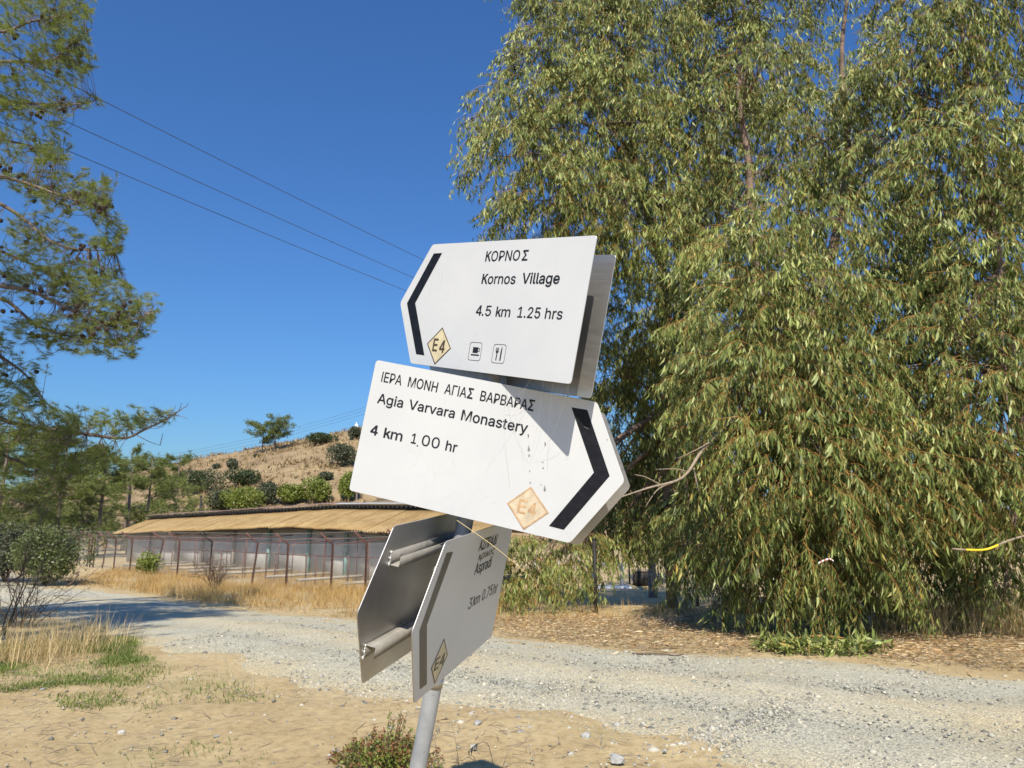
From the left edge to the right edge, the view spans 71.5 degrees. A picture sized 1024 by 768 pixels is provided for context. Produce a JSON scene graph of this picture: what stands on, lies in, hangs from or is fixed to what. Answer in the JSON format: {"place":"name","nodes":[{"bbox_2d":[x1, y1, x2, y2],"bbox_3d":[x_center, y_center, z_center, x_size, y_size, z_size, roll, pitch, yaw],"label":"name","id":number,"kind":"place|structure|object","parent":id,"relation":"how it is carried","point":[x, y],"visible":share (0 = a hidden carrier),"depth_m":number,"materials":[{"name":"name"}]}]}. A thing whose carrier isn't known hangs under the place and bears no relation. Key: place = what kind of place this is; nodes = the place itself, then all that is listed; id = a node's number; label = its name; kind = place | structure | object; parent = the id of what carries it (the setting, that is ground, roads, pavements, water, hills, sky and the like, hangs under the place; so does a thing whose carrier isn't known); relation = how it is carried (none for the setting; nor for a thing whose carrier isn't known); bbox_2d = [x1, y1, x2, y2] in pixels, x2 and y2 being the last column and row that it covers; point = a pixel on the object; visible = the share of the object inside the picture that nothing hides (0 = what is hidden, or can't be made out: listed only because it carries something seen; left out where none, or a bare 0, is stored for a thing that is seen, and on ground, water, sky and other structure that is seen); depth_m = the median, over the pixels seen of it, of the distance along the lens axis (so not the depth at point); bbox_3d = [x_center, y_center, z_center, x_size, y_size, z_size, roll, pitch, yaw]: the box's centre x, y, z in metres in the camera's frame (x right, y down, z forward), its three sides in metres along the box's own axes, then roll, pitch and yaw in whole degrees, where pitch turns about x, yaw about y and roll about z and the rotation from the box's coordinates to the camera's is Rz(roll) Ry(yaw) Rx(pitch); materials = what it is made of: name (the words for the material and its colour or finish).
{"place":"outdoors","nodes":[
{"label":"outdoors","id":0,"kind":"place"},
{"bbox_2d":[63,557,589,619],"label":"dry grass","id":1,"kind":"structure","parent":0,"point":[323,592],"depth_m":23.64,"materials":[{"name":"beige plant"}]},
{"bbox_2d":[0,548,1023,767],"bbox_3d":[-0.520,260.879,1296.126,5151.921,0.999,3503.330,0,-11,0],"label":"ground","id":2,"kind":"structure","parent":0,"point":[346,721],"depth_m":5.29,"materials":[{"name":"beige soil"}]},
{"bbox_2d":[0,425,57,540],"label":"pine tree","id":3,"kind":"object","parent":2,"relation":"on","point":[9,468],"visible":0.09,"depth_m":52.00,"materials":[{"name":"green plant"}]},
{"bbox_2d":[0,518,68,581],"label":"bush","id":4,"kind":"object","parent":2,"relation":"on","point":[11,536],"visible":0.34,"depth_m":29.79,"materials":[{"name":"green plant"}]},
{"bbox_2d":[0,426,69,546],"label":"pine tree","id":5,"kind":"object","parent":2,"relation":"on","point":[3,483],"visible":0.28,"depth_m":46.39,"materials":[{"name":"green plant"}]},
{"bbox_2d":[0,553,102,627],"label":"bare bush","id":6,"kind":"object","parent":2,"relation":"on","point":[28,613],"visible":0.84,"depth_m":10.97,"materials":[{"name":"brown wood"}]},
{"bbox_2d":[5,523,98,584],"bbox_3d":[-18.675,6.848,28.532,4.198,2.548,2.314,-4,-12,20],"label":"bush","id":7,"kind":"object","parent":2,"relation":"on","point":[52,552],"visible":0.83,"depth_m":28.14,"materials":[{"name":"green plant"}]},
{"bbox_2d":[0,423,112,530],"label":"pine tree","id":8,"kind":"object","parent":2,"relation":"on","point":[96,515],"visible":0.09,"depth_m":61.75,"materials":[{"name":"green plant"}]},
{"bbox_2d":[0,432,120,550],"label":"pine tree","id":9,"kind":"object","parent":2,"relation":"on","point":[90,487],"visible":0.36,"depth_m":52.32,"materials":[{"name":"green plant"}]},
{"bbox_2d":[0,471,120,634],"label":"bare bush","id":10,"kind":"object","parent":2,"relation":"on","point":[11,621],"visible":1,"depth_m":9.82,"materials":[{"name":"brown wood"}]},
{"bbox_2d":[66,571,79,586],"bbox_3d":[-17.107,7.623,27.726,0.476,0.618,0.120,0,-11,0],"label":"broken stick","id":11,"kind":"object","parent":2,"relation":"on","point":[73,581],"visible":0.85,"depth_m":27.70,"materials":[{"name":"brown wood"}]},
{"bbox_2d":[0,605,149,672],"bbox_3d":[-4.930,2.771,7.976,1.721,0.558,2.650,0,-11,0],"label":"dry grass","id":12,"kind":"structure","parent":2,"relation":"on","point":[61,649],"depth_m":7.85,"materials":[{"name":"beige plant"}]},
{"bbox_2d":[38,442,133,549],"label":"pine tree","id":13,"kind":"object","parent":2,"relation":"on","point":[112,505],"visible":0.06,"depth_m":73.93,"materials":[{"name":"green plant"}]},
{"bbox_2d":[0,0,187,531],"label":"pine tree","id":14,"kind":"object","parent":2,"relation":"on","point":[70,428],"visible":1,"depth_m":12.40,"materials":[{"name":"green plant"}]},
{"bbox_2d":[35,440,155,556],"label":"pine tree","id":15,"kind":"object","parent":2,"relation":"on","point":[121,475],"visible":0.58,"depth_m":56.06,"materials":[{"name":"green plant"}]},
{"bbox_2d":[60,442,169,550],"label":"pine tree","id":16,"kind":"object","parent":2,"relation":"on","point":[145,454],"visible":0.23,"depth_m":69.18,"materials":[{"name":"green plant"}]},
{"bbox_2d":[125,486,131,554],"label":"utility pole","id":17,"kind":"object","parent":2,"relation":"on","point":[129,507],"visible":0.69,"depth_m":59.04,"materials":[{"name":"brown wood"}]},
{"bbox_2d":[0,634,281,767],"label":"green grass","id":18,"kind":"structure","parent":2,"relation":"on","point":[123,657],"depth_m":6.52,"materials":[{"name":"green plant"}]},
{"bbox_2d":[135,551,166,573],"bbox_3d":[-17.816,8.843,35.081,1.615,1.182,1.369,0,-11,0],"label":"bush","id":19,"kind":"object","parent":2,"relation":"on","point":[148,563],"visible":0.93,"depth_m":34.86,"materials":[{"name":"green plant"}]},
{"bbox_2d":[118,533,190,565],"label":"pen partition","id":20,"kind":"object","parent":2,"relation":"on","point":[147,549],"visible":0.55,"depth_m":40.59,"materials":[{"name":"brown paint"}]},
{"bbox_2d":[110,454,217,524],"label":"pine tree","id":21,"kind":"object","parent":2,"relation":"on","point":[159,472],"visible":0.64,"depth_m":62.93,"materials":[{"name":"green plant"}]},
{"bbox_2d":[130,449,211,518],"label":"pine tree","id":22,"kind":"object","parent":2,"relation":"on","point":[177,469],"visible":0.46,"depth_m":75.60,"materials":[{"name":"green plant"}]},
{"bbox_2d":[133,533,209,566],"bbox_3d":[-18.196,9.225,38.981,0.120,2.144,5.184,-9,-14,38],"label":"pen partition","id":23,"kind":"object","parent":2,"relation":"on","point":[190,564],"visible":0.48,"depth_m":39.03,"materials":[{"name":"brown paint"}]},
{"bbox_2d":[199,495,201,512],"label":"utility pole","id":24,"kind":"object","parent":2,"relation":"on","point":[200,505],"visible":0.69,"depth_m":74.91,"materials":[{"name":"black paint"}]},
{"bbox_2d":[165,534,238,570],"bbox_3d":[-15.614,8.833,37.020,0.120,2.144,5.184,-9,-14,38],"label":"pen partition","id":25,"kind":"object","parent":2,"relation":"on","point":[181,568],"visible":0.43,"depth_m":36.39,"materials":[{"name":"brown paint"}]},
{"bbox_2d":[182,551,248,588],"bbox_3d":[-11.313,7.050,27.172,2.213,1.556,2.203,-9,-14,38],"label":"bare bush","id":26,"kind":"object","parent":2,"relation":"on","point":[217,572],"visible":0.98,"depth_m":27.03,"materials":[{"name":"brown wood"}]},
{"bbox_2d":[184,534,261,571],"bbox_3d":[-13.991,8.480,35.255,0.120,2.144,5.184,-9,-14,38],"label":"pen partition","id":27,"kind":"object","parent":2,"relation":"on","point":[234,568],"visible":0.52,"depth_m":35.24,"materials":[{"name":"brown paint"}]},
{"bbox_2d":[56,529,390,591],"bbox_3d":[-16.990,8.247,34.335,35.780,2.555,1.042,-10,-15,41],"label":"fence","id":28,"kind":"object","parent":2,"relation":"on","point":[332,555],"visible":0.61,"depth_m":30.16,"materials":[{"name":"grey metal"}]},
{"bbox_2d":[214,535,292,576],"bbox_3d":[-11.732,8.128,33.489,0.120,2.144,5.184,-9,-14,38],"label":"pen partition","id":29,"kind":"object","parent":2,"relation":"on","point":[256,571],"visible":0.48,"depth_m":33.02,"materials":[{"name":"brown paint"}]},
{"bbox_2d":[142,547,379,583],"bbox_3d":[-13.180,8.562,33.488,21.994,1.392,0.539,-10,-15,41],"label":"fence","id":30,"kind":"object","parent":2,"relation":"on","point":[267,559],"visible":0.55,"depth_m":30.70,"materials":[{"name":"brown metal"}]},
{"bbox_2d":[260,536,332,581],"bbox_3d":[-8.918,7.697,31.332,0.120,2.144,5.184,-9,-14,38],"label":"pen partition","id":31,"kind":"object","parent":2,"relation":"on","point":[281,576],"visible":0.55,"depth_m":30.73,"materials":[{"name":"brown paint"}]},
{"bbox_2d":[113,502,524,592],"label":"shed","id":32,"kind":"structure","parent":2,"relation":"on","point":[365,519],"depth_m":35.64,"materials":[{"name":"concrete"}]},
{"bbox_2d":[290,536,363,584],"bbox_3d":[-7.108,7.344,29.567,0.120,2.144,5.184,-9,-14,38],"label":"pen partition","id":33,"kind":"object","parent":2,"relation":"on","point":[356,576],"visible":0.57,"depth_m":28.97,"materials":[{"name":"brown paint"}]},
{"bbox_2d":[334,538,387,585],"bbox_3d":[-4.928,6.969,27.806,0.120,2.189,5.184,-9,-14,38],"label":"pen partition","id":34,"kind":"object","parent":2,"relation":"on","point":[360,582],"visible":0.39,"depth_m":26.99,"materials":[{"name":"brown paint"}]},
{"bbox_2d":[372,499,395,501],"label":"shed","id":35,"kind":"structure","parent":2,"relation":"on","point":[381,500],"depth_m":47.40,"materials":[{"name":"beige"}]},
{"bbox_2d":[327,709,444,767],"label":"shrub","id":36,"kind":"object","parent":2,"relation":"on","point":[392,755],"visible":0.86,"depth_m":3.98,"materials":[{"name":"green plant"}]},
{"bbox_2d":[473,720,481,725],"bbox_3d":[-0.243,2.392,5.010,0.064,0.052,0.076,-3,-12,14],"label":"stone","id":37,"kind":"object","parent":2,"relation":"on","point":[477,722],"visible":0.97,"depth_m":4.99,"materials":[{"name":"white stone"}]},
{"bbox_2d":[432,722,534,767],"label":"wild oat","id":38,"kind":"object","parent":2,"relation":"on","point":[471,749],"visible":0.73,"depth_m":4.13,"materials":[{"name":"beige plant"}]},
{"bbox_2d":[350,235,629,767],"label":"signpost","id":39,"kind":"object","parent":2,"relation":"on","point":[477,421],"visible":1,"depth_m":2.14,"materials":[{"name":"metal"}]},
{"bbox_2d":[457,520,533,579],"bbox_3d":[-0.048,0.468,2.008,0.222,0.165,0.002,-1,-11,6],"label":"straw stalk","id":40,"kind":"object","parent":39,"relation":"attached to","point":[492,545],"visible":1,"depth_m":2.01,"materials":[{"name":"beige plant"}]},
{"bbox_2d":[0,591,1023,767],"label":"dead twigs","id":41,"kind":"object","parent":2,"relation":"on","point":[704,642],"visible":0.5,"depth_m":7.11,"materials":[{"name":"brown wood"}]},
{"bbox_2d":[580,732,590,738],"bbox_3d":[0.489,2.334,4.715,0.071,0.048,0.060,1,-11,-5],"label":"stone","id":42,"kind":"object","parent":2,"relation":"on","point":[585,735],"visible":1,"depth_m":4.70,"materials":[{"name":"white stone"}]},
{"bbox_2d":[592,538,597,611],"bbox_3d":[1.620,3.833,13.858,0.080,1.617,0.078,5,-12,-22],"label":"fence post","id":43,"kind":"object","parent":2,"relation":"on","point":[594,568],"visible":0.78,"depth_m":13.87,"materials":[{"name":"metal"}]},
{"bbox_2d":[446,0,756,615],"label":"eucalyptus tree","id":44,"kind":"object","parent":2,"relation":"on","point":[626,176],"visible":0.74,"depth_m":13.48,"materials":[{"name":"green plant"}]},
{"bbox_2d":[589,585,631,588],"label":"concrete slab","id":45,"kind":"structure","parent":2,"relation":"on","point":[618,587],"depth_m":26.74,"materials":[{"name":"white paint"}]},
{"bbox_2d":[496,599,737,625],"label":"dry grass","id":46,"kind":"structure","parent":2,"relation":"on","point":[584,613],"depth_m":12.59,"materials":[{"name":"beige plant"}]},
{"bbox_2d":[610,754,624,764],"bbox_3d":[0.629,2.233,4.229,0.089,0.058,0.052,-2,-12,12],"label":"stone","id":47,"kind":"object","parent":2,"relation":"on","point":[617,759],"visible":1,"depth_m":4.21,"materials":[{"name":"white stone"}]},
{"bbox_2d":[227,592,1023,750],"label":"leaf litter","id":48,"kind":"object","parent":2,"relation":"on","point":[938,650],"visible":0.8,"depth_m":9.04,"materials":[{"name":"brown plant"}]},
{"bbox_2d":[628,541,630,583],"bbox_3d":[4.779,7.295,29.103,0.094,2.158,0.081,5,-12,-22],"label":"fence post","id":49,"kind":"object","parent":2,"relation":"on","point":[629,572],"depth_m":28.99,"materials":[{"name":"metal"}]},
{"bbox_2d":[633,609,680,630],"bbox_3d":[2.219,3.582,10.626,0.824,0.455,0.920,-2,-12,11],"label":"brushwood","id":50,"kind":"object","parent":2,"relation":"on","point":[647,625],"visible":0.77,"depth_m":10.53,"materials":[{"name":"brown wood"}]},
{"bbox_2d":[668,588,728,622],"bbox_3d":[3.118,3.744,11.912,0.999,0.642,1.075,-6,-13,29],"label":"brushwood","id":51,"kind":"object","parent":2,"relation":"on","point":[692,616],"visible":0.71,"depth_m":11.87,"materials":[{"name":"brown wood"}]},
{"bbox_2d":[593,15,915,597],"bbox_3d":[7.816,-3.147,22.586,12.191,19.576,7.329,0,-11,0],"label":"eucalyptus tree","id":52,"kind":"object","parent":2,"relation":"on","point":[651,594],"visible":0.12,"depth_m":22.94,"materials":[{"name":"green plant"}]},
{"bbox_2d":[746,626,893,657],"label":"weeds","id":53,"kind":"object","parent":2,"relation":"on","point":[788,643],"visible":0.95,"depth_m":7.86,"materials":[{"name":"green plant"}]},
{"bbox_2d":[644,0,1010,644],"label":"eucalyptus tree","id":54,"kind":"object","parent":2,"relation":"on","point":[794,433],"visible":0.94,"depth_m":9.56,"materials":[{"name":"green plant"}]},
{"bbox_2d":[622,398,754,506],"bbox_3d":[2.394,0.783,9.200,2.447,1.600,0.431,5,-12,-22],"label":"dead bough","id":55,"kind":"object","parent":54,"relation":"attached to","point":[705,446],"visible":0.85,"depth_m":9.09,"materials":[{"name":"grey wood"}]},
{"bbox_2d":[804,0,1023,638],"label":"eucalyptus tree","id":56,"kind":"object","parent":2,"relation":"on","point":[1000,368],"visible":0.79,"depth_m":10.17,"materials":[{"name":"green plant"}]},
{"bbox_2d":[952,535,1023,550],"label":"cut branch","id":57,"kind":"object","parent":56,"relation":"attached to","point":[994,546],"visible":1,"depth_m":7.98,"materials":[{"name":"yellow wood"}]},
{"bbox_2d":[852,578,1023,639],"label":"dry grass","id":58,"kind":"structure","parent":2,"relation":"on","point":[1006,626],"depth_m":9.68,"materials":[{"name":"beige plant"}]},
{"bbox_2d":[0,571,1023,767],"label":"gravel road","id":59,"kind":"structure","parent":0,"point":[166,622],"depth_m":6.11,"materials":[{"name":"grey gravel"}]},
{"bbox_2d":[632,653,683,655],"bbox_3d":[1.579,2.924,7.691,0.557,0.029,0.065,-1,-11,7],"label":"fallen stick","id":60,"kind":"object","parent":59,"relation":"on","point":[656,654],"visible":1,"depth_m":7.70,"materials":[{"name":"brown wood"}]},
{"bbox_2d":[0,0,1023,513],"label":"sky","id":61,"kind":"structure","parent":0,"point":[348,109],"materials":[{"name":"blue"}]},
{"bbox_2d":[1,431,1023,547],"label":"hillside","id":62,"kind":"structure","parent":0,"point":[286,470],"depth_m":100.66,"materials":[{"name":"brown soil"}]},
{"bbox_2d":[172,467,230,492],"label":"bush","id":63,"kind":"object","parent":62,"relation":"on","point":[193,477],"visible":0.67,"depth_m":92.65,"materials":[{"name":"green plant"}]},
{"bbox_2d":[211,463,220,468],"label":"bush","id":64,"kind":"object","parent":62,"relation":"on","point":[216,466],"visible":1,"depth_m":111.91,"materials":[{"name":"green plant"}]},
{"bbox_2d":[206,488,231,510],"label":"bush","id":65,"kind":"object","parent":62,"relation":"on","point":[213,498],"visible":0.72,"depth_m":83.23,"materials":[{"name":"green plant"}]},
{"bbox_2d":[226,458,237,468],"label":"bush","id":66,"kind":"object","parent":62,"relation":"on","point":[231,463],"visible":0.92,"depth_m":107.98,"materials":[{"name":"green plant"}]},
{"bbox_2d":[223,468,261,485],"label":"bush","id":67,"kind":"object","parent":62,"relation":"on","point":[243,477],"visible":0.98,"depth_m":94.58,"materials":[{"name":"green plant"}]},
{"bbox_2d":[219,485,266,510],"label":"bush","id":68,"kind":"object","parent":62,"relation":"on","point":[239,498],"visible":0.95,"depth_m":82.50,"materials":[{"name":"green plant"}]},
{"bbox_2d":[242,418,280,452],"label":"pine tree","id":69,"kind":"object","parent":62,"relation":"on","point":[267,439],"visible":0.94,"depth_m":123.78,"materials":[{"name":"green plant"}]},
{"bbox_2d":[255,481,279,503],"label":"bush","id":70,"kind":"object","parent":62,"relation":"on","point":[268,489],"visible":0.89,"depth_m":85.20,"materials":[{"name":"green plant"}]},
{"bbox_2d":[266,413,297,450],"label":"pine tree","id":71,"kind":"object","parent":62,"relation":"on","point":[281,433],"visible":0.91,"depth_m":124.37,"materials":[{"name":"green plant"}]},
{"bbox_2d":[276,483,307,503],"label":"bush","id":72,"kind":"object","parent":62,"relation":"on","point":[289,493],"visible":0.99,"depth_m":85.14,"materials":[{"name":"green plant"}]},
{"bbox_2d":[299,475,332,503],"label":"bush","id":73,"kind":"object","parent":62,"relation":"on","point":[317,490],"visible":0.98,"depth_m":85.40,"materials":[{"name":"green plant"}]},
{"bbox_2d":[305,432,339,444],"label":"bush","id":74,"kind":"object","parent":62,"relation":"on","point":[317,437],"visible":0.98,"depth_m":116.60,"materials":[{"name":"green plant"}]},
{"bbox_2d":[317,471,333,479],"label":"bush","id":75,"kind":"object","parent":62,"relation":"on","point":[326,475],"visible":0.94,"depth_m":94.84,"materials":[{"name":"green plant"}]},
{"bbox_2d":[325,442,356,465],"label":"bush","id":76,"kind":"object","parent":62,"relation":"on","point":[344,452],"visible":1,"depth_m":101.38,"materials":[{"name":"green plant"}]},
{"bbox_2d":[338,471,357,499],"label":"bush","id":77,"kind":"object","parent":62,"relation":"on","point":[344,484],"visible":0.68,"depth_m":86.07,"materials":[{"name":"green plant"}]},
{"bbox_2d":[348,426,360,438],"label":"bush","id":78,"kind":"object","parent":62,"relation":"on","point":[354,431],"visible":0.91,"depth_m":117.36,"materials":[{"name":"green plant"}]},
{"bbox_2d":[2,426,718,548],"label":"dry scrub","id":79,"kind":"object","parent":62,"relation":"on","point":[297,461],"visible":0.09,"depth_m":107.12,"materials":[{"name":"green plant"}]},
{"bbox_2d":[591,563,624,586],"bbox_3d":[3.669,7.324,27.268,1.250,0.827,0.600,0,-11,0],"label":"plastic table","id":80,"kind":"object","parent":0,"point":[622,579],"visible":0.27,"depth_m":27.06,"materials":[{"name":"white plastic"}]},
{"bbox_2d":[631,569,647,585],"bbox_3d":[5.184,7.758,28.501,0.700,0.595,0.560,0,-11,0],"label":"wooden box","id":81,"kind":"object","parent":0,"point":[642,577],"visible":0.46,"depth_m":28.27,"materials":[{"name":"brown wood"}]},
{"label":"utility pole","id":82,"kind":"object","parent":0,"visible":0},
{"bbox_2d":[0,122,405,290],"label":"power line","id":83,"kind":"object","parent":82,"relation":"attached to","point":[202,207],"visible":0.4,"depth_m":17.85,"materials":[{"name":"black metal"}]},
{"bbox_2d":[0,91,413,277],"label":"power line","id":84,"kind":"object","parent":82,"relation":"attached to","point":[213,188],"visible":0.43,"depth_m":18.00,"materials":[{"name":"black metal"}]},
{"bbox_2d":[0,48,422,259],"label":"power line","id":85,"kind":"object","parent":82,"relation":"attached to","point":[205,152],"visible":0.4,"depth_m":16.86,"materials":[{"name":"black metal"}]}
]}

